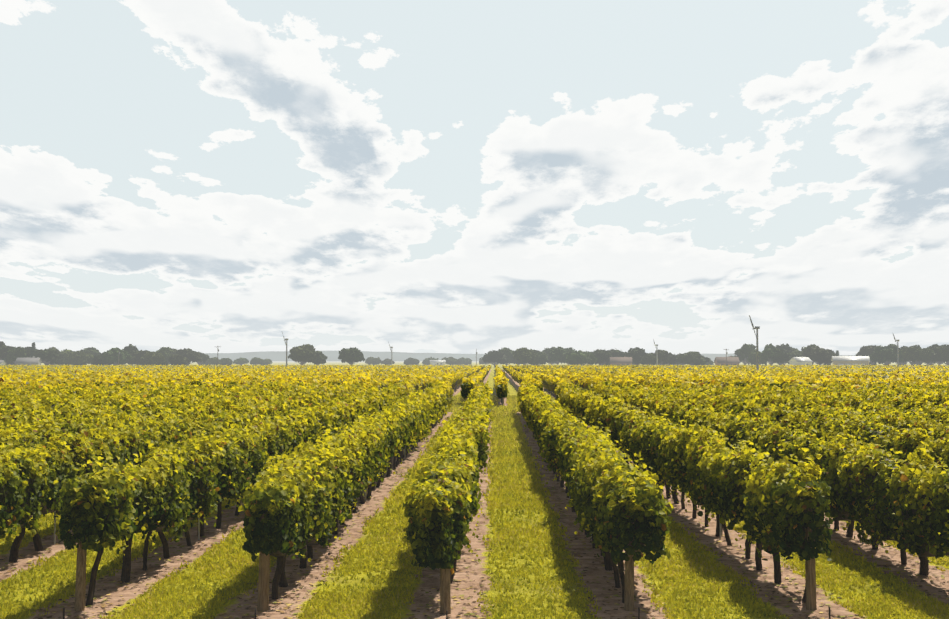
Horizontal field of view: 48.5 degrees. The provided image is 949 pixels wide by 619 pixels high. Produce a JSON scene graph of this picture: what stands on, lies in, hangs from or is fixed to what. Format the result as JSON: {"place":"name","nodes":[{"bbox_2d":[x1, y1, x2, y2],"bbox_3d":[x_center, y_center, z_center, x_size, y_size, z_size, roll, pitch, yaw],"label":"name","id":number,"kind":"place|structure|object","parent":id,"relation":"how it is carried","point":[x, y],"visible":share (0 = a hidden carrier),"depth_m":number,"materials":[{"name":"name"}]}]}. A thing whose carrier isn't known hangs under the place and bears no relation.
{"place":"outdoors","nodes":[
{"label":"outdoors","id":0,"kind":"place"},
{"bbox_2d":[0,394,948,618],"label":"aisle grass","id":1,"kind":"structure","parent":0,"point":[511,437],"depth_m":18.16,"materials":[{"name":"green plant"}]},
{"bbox_2d":[0,361,948,618],"bbox_3d":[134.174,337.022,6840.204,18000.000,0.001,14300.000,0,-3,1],"label":"ground","id":2,"kind":"structure","parent":0,"point":[116,592],"depth_m":18.33,"materials":[{"name":"brown soil"}]},
{"bbox_2d":[14,356,41,364],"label":"farmhouse","id":3,"kind":"object","parent":2,"relation":"on","point":[28,361],"visible":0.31,"depth_m":466.73,"materials":[{"name":"white"}]},
{"bbox_2d":[282,333,287,365],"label":"wind machine","id":4,"kind":"object","parent":2,"relation":"on","point":[286,339],"visible":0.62,"depth_m":339.04,"materials":[{"name":"metal"}]},
{"bbox_2d":[430,360,445,364],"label":"shed","id":5,"kind":"structure","parent":2,"relation":"on","point":[437,362],"depth_m":716.01,"materials":[{"name":"white metal"}]},
{"bbox_2d":[0,364,948,605],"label":"vine","id":6,"kind":"object","parent":2,"relation":"on","point":[359,425],"depth_m":23.07,"materials":[{"name":"green plant"}]},
{"bbox_2d":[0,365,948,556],"bbox_3d":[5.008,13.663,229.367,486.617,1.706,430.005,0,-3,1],"label":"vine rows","id":7,"kind":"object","parent":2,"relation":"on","point":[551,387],"visible":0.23,"depth_m":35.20,"materials":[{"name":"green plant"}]},
{"bbox_2d":[0,341,948,366],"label":"tree line","id":8,"kind":"object","parent":2,"relation":"on","point":[131,354],"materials":[{"name":"green plant"}]},
{"bbox_2d":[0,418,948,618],"bbox_3d":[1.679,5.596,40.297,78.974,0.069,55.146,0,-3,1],"label":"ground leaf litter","id":9,"kind":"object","parent":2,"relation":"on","point":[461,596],"visible":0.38,"depth_m":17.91,"materials":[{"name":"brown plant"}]},
{"bbox_2d":[54,388,913,618],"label":"wooden posts","id":10,"kind":"object","parent":2,"relation":"on","point":[445,589],"visible":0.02,"depth_m":15.55,"materials":[{"name":"brown wood"}]},
{"bbox_2d":[610,356,631,365],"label":"house","id":11,"kind":"structure","parent":2,"relation":"on","point":[624,360],"depth_m":511.82,"materials":[{"name":"brick"}]},
{"bbox_2d":[714,356,739,364],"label":"house","id":12,"kind":"structure","parent":2,"relation":"on","point":[730,360],"depth_m":497.97,"materials":[{"name":"brick"}]},
{"bbox_2d":[749,315,759,369],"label":"wind machine","id":13,"kind":"object","parent":2,"relation":"on","point":[757,350],"visible":0.71,"depth_m":219.93,"materials":[{"name":"metal"}]},
{"bbox_2d":[788,357,812,364],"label":"white barn","id":14,"kind":"structure","parent":2,"relation":"on","point":[800,361],"depth_m":484.90,"materials":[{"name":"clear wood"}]},
{"bbox_2d":[831,356,869,364],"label":"long barn","id":15,"kind":"structure","parent":2,"relation":"on","point":[850,360],"depth_m":476.85,"materials":[{"name":"white metal"}]},
{"bbox_2d":[893,334,898,365],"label":"wind machine","id":16,"kind":"object","parent":2,"relation":"on","point":[897,343],"visible":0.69,"depth_m":356.90,"materials":[{"name":"metal"}]},
{"bbox_2d":[0,0,948,354],"label":"sky","id":17,"kind":"structure","parent":0,"point":[235,176],"materials":[{"name":"white"}]},
{"bbox_2d":[99,351,854,360],"bbox_3d":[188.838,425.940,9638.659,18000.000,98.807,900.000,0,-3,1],"label":"hills","id":18,"kind":"structure","parent":0,"point":[330,355],"depth_m":9404.85,"materials":[{"name":"grey"}]}
]}

